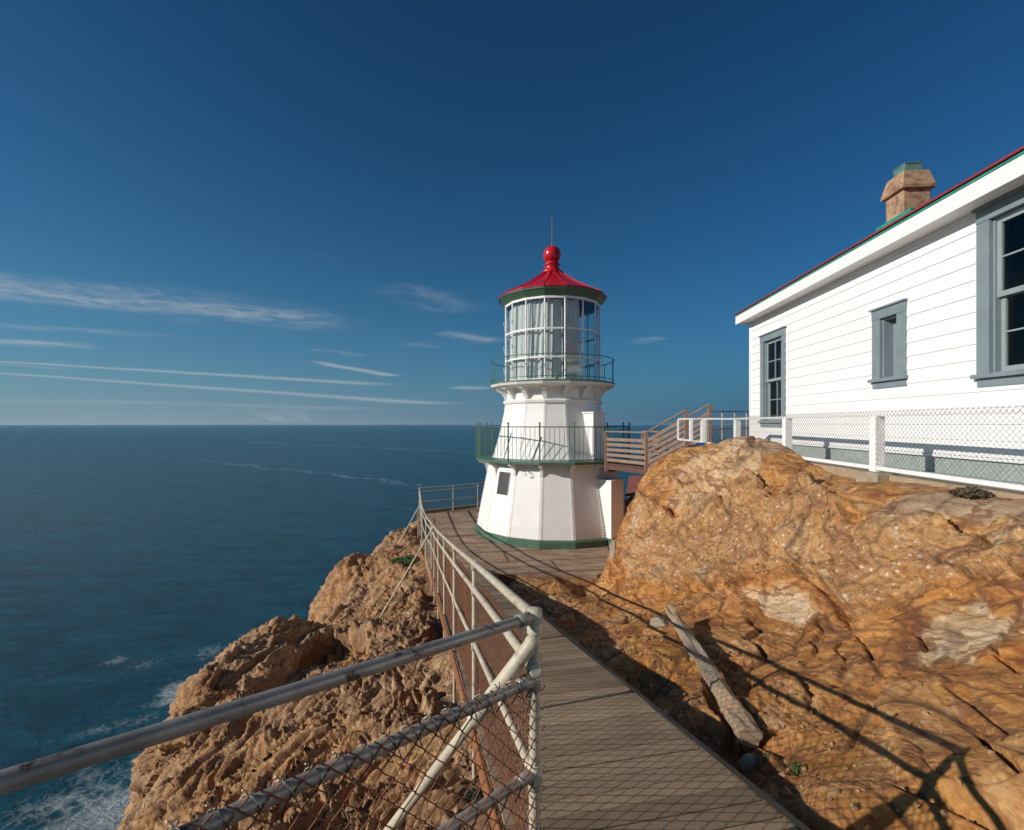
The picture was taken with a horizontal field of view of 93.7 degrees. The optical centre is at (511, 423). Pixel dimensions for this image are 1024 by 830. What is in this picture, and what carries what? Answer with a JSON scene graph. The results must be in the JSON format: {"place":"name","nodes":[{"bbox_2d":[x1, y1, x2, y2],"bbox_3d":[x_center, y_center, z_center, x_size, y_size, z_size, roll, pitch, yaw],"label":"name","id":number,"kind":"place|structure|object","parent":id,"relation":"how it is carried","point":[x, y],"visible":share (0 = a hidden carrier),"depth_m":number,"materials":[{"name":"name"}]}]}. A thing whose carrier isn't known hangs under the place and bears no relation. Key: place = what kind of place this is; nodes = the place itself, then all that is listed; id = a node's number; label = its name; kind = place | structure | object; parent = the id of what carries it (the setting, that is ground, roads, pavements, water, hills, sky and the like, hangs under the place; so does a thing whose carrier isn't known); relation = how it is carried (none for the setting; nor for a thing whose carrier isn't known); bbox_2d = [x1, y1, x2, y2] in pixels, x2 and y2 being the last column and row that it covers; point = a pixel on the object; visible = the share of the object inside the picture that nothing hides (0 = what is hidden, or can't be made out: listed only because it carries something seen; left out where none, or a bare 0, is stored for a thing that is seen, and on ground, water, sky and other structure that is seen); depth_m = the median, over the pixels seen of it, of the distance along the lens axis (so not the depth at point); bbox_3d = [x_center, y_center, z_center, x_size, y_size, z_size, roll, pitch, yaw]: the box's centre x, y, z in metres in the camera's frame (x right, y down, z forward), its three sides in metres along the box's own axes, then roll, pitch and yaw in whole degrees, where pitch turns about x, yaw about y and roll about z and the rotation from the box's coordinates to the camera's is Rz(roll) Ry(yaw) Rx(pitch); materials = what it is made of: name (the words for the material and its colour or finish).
{"place":"outdoors","nodes":[
{"label":"outdoors","id":0,"kind":"place"},
{"bbox_2d":[0,425,748,829],"bbox_3d":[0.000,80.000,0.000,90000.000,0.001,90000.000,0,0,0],"label":"sea","id":1,"kind":"structure","parent":0,"point":[146,571],"depth_m":315.53,"materials":[{"name":"blue liquid"}]},
{"bbox_2d":[0,0,1023,424],"label":"sky","id":2,"kind":"structure","parent":0,"point":[213,212],"materials":[{"name":"blue"}]},
{"bbox_2d":[117,436,1023,829],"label":"terrain","id":3,"kind":"structure","parent":0,"point":[773,560],"depth_m":5.32,"materials":[{"name":"brown stone"}]},
{"bbox_2d":[396,554,417,564],"bbox_3d":[-3.172,4.118,14.607,0.743,0.314,0.760,0,0,0],"label":"plant","id":4,"kind":"object","parent":3,"relation":"on","point":[405,559],"visible":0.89,"depth_m":14.46,"materials":[{"name":"green plant"}]},
{"bbox_2d":[379,487,542,829],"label":"pipe railing","id":5,"kind":"object","parent":3,"relation":"on","point":[525,650],"visible":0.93,"depth_m":2.87,"materials":[{"name":"white metal"}]},
{"bbox_2d":[462,787,483,802],"bbox_3d":[-0.253,2.516,3.197,0.194,0.135,0.195,0,0,0],"label":"plant","id":6,"kind":"object","parent":3,"relation":"on","point":[473,792],"visible":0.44,"depth_m":3.22,"materials":[{"name":"green plant"}]},
{"bbox_2d":[420,507,609,582],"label":"platform","id":7,"kind":"structure","parent":3,"relation":"on","point":[505,563],"depth_m":14.58,"materials":[{"name":"brown wood"}]},
{"bbox_2d":[417,503,480,538],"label":"platform kerb","id":8,"kind":"structure","parent":7,"relation":"on","point":[419,528],"depth_m":21.73,"materials":[{"name":"brown wood"}]},
{"bbox_2d":[420,482,484,509],"bbox_3d":[-0.015,3.415,22.501,8.388,1.170,1.653,0,0,-4],"label":"pipe railing","id":9,"kind":"object","parent":7,"relation":"on","point":[477,496],"visible":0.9,"depth_m":22.28,"materials":[{"name":"grey metal"}]},
{"bbox_2d":[474,241,629,548],"bbox_3d":[1.520,-1.975,18.200,5.815,11.950,5.815,0,0,0],"label":"lighthouse","id":10,"kind":"object","parent":7,"relation":"on","point":[550,483],"visible":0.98,"depth_m":16.42,"materials":[{"name":"white paint"}]},
{"bbox_2d":[496,471,510,495],"bbox_3d":[-0.282,2.040,16.491,0.193,0.784,0.564,0,0,-43],"label":"window","id":11,"kind":"structure","parent":10,"relation":"in","point":[504,477],"depth_m":16.46,"materials":[{"name":"white metal"}]},
{"bbox_2d":[582,412,606,458],"bbox_3d":[2.560,0.412,16.971,0.700,1.645,1.420,0,0,-40],"label":"upper doorway","id":12,"kind":"structure","parent":10,"relation":"in","point":[590,418],"depth_m":16.41,"materials":[{"name":"white paint"}]},
{"bbox_2d":[597,477,624,545],"bbox_3d":[2.902,2.925,16.566,1.757,2.150,1.894,0,0,0],"label":"lower doorway","id":13,"kind":"structure","parent":10,"relation":"in","point":[611,490],"depth_m":15.83,"materials":[{"name":"white paint"}]},
{"bbox_2d":[610,539,616,559],"bbox_3d":[2.395,2.992,11.200,0.234,0.589,0.258,0,0,0],"label":"stone","id":14,"kind":"object","parent":3,"relation":"on","point":[612,548],"visible":0.47,"depth_m":11.12,"materials":[{"name":"beige stone"}]},
{"bbox_2d":[446,567,810,829],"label":"walkway frame","id":15,"kind":"object","parent":3,"relation":"on","point":[778,808],"visible":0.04,"depth_m":3.08,"materials":[{"name":"brown wood"}]},
{"bbox_2d":[432,567,798,829],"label":"walkway","id":16,"kind":"structure","parent":15,"relation":"on","point":[615,754],"depth_m":2.94,"materials":[{"name":"brown wood"}]},
{"bbox_2d":[0,606,544,829],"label":"pipe railing","id":17,"kind":"object","parent":16,"relation":"on","point":[27,774],"visible":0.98,"depth_m":1.30,"materials":[{"name":"grey metal"}]},
{"bbox_2d":[430,572,502,829],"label":"walkway edge iron","id":18,"kind":"object","parent":16,"relation":"attached to","point":[472,742],"visible":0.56,"depth_m":3.61,"materials":[{"name":"metal"}]},
{"bbox_2d":[626,476,642,496],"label":"shed","id":19,"kind":"structure","parent":3,"relation":"on","point":[633,482],"depth_m":23.51,"materials":[{"name":"red wood"}]},
{"bbox_2d":[604,404,711,473],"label":"wooden stairs","id":20,"kind":"structure","parent":3,"relation":"on","point":[644,464],"depth_m":14.38,"materials":[{"name":"red wood"}]},
{"bbox_2d":[649,616,671,626],"bbox_3d":[2.183,2.977,7.008,0.359,0.287,0.482,0,0,0],"label":"stone","id":21,"kind":"object","parent":3,"relation":"on","point":[659,621],"visible":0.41,"depth_m":6.96,"materials":[{"name":"beige stone"}]},
{"bbox_2d":[664,604,762,747],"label":"fallen beam","id":22,"kind":"structure","parent":3,"relation":"on","point":[740,720],"depth_m":4.15,"materials":[{"name":"wood"}]},
{"bbox_2d":[712,411,748,442],"bbox_3d":[7.721,0.228,16.200,4.190,1.375,0.048,0,0,-39],"label":"pipe railing","id":23,"kind":"object","parent":3,"relation":"on","point":[722,434],"visible":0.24,"depth_m":15.45,"materials":[{"name":"metal"}]},
{"bbox_2d":[740,753,757,772],"bbox_3d":[1.775,2.442,3.451,0.274,0.134,0.162,0,0,0],"label":"stone","id":24,"kind":"object","parent":3,"relation":"on","point":[747,761],"visible":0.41,"depth_m":3.43,"materials":[{"name":"grey stone"}]},
{"bbox_2d":[760,752,778,761],"bbox_3d":[1.777,2.317,3.299,0.126,0.114,0.127,0,0,0],"label":"plant","id":25,"kind":"object","parent":3,"relation":"on","point":[763,755],"visible":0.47,"depth_m":3.30,"materials":[{"name":"green plant"}]},
{"bbox_2d":[789,760,803,774],"bbox_3d":[1.783,2.158,3.001,0.084,0.093,0.091,0,0,36],"label":"plant","id":26,"kind":"object","parent":3,"relation":"on","point":[795,769],"visible":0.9,"depth_m":3.00,"materials":[{"name":"green plant"}]},
{"bbox_2d":[856,471,897,481],"bbox_3d":[5.376,0.880,7.080,0.310,0.340,0.440,0,0,0],"label":"concrete footing","id":27,"kind":"object","parent":3,"relation":"on","point":[867,476],"visible":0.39,"depth_m":6.99,"materials":[{"name":"concrete"}]},
{"bbox_2d":[734,146,1023,482],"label":"house","id":28,"kind":"structure","parent":3,"relation":"on","point":[915,301],"depth_m":7.75,"materials":[{"name":"white wood"}]},
{"bbox_2d":[758,326,786,426],"bbox_3d":[6.899,-1.165,12.574,0.285,2.510,1.450,0,0,4],"label":"window","id":29,"kind":"structure","parent":28,"relation":"in","point":[772,343],"depth_m":12.70,"materials":[{"name":"grey paint"}]},
{"bbox_2d":[868,298,908,388],"bbox_3d":[6.598,-1.345,8.300,0.295,1.430,0.880,0,0,4],"label":"window","id":30,"kind":"structure","parent":28,"relation":"in","point":[889,321],"depth_m":8.47,"materials":[{"name":"grey paint"}]},
{"bbox_2d":[970,185,1023,386],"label":"window","id":31,"kind":"structure","parent":28,"relation":"in","point":[999,222],"depth_m":6.33,"materials":[{"name":"grey paint"}]},
{"bbox_2d":[806,460,1023,498],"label":"kerb wall","id":32,"kind":"structure","parent":3,"relation":"on","point":[844,471],"depth_m":6.33,"materials":[{"name":"concrete"}]},
{"bbox_2d":[677,405,1023,490],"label":"white fence","id":33,"kind":"object","parent":32,"relation":"on","point":[876,438],"visible":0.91,"depth_m":7.02,"materials":[{"name":"metal"}]},
{"bbox_2d":[947,486,993,498],"bbox_3d":[5.056,0.770,5.302,0.381,0.166,0.383,0,0,0],"label":"plant","id":34,"kind":"object","parent":3,"relation":"on","point":[968,491],"visible":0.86,"depth_m":5.23,"materials":[{"name":"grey plant"}]},
{"bbox_2d":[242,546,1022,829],"bbox_3d":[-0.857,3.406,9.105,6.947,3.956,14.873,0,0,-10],"label":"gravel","id":35,"kind":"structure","parent":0,"point":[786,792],"depth_m":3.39,"materials":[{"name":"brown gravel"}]},
{"bbox_2d":[805,456,1023,491],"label":"path","id":36,"kind":"structure","parent":0,"point":[932,472],"depth_m":6.76,"materials":[{"name":"grey concrete"}]}
]}

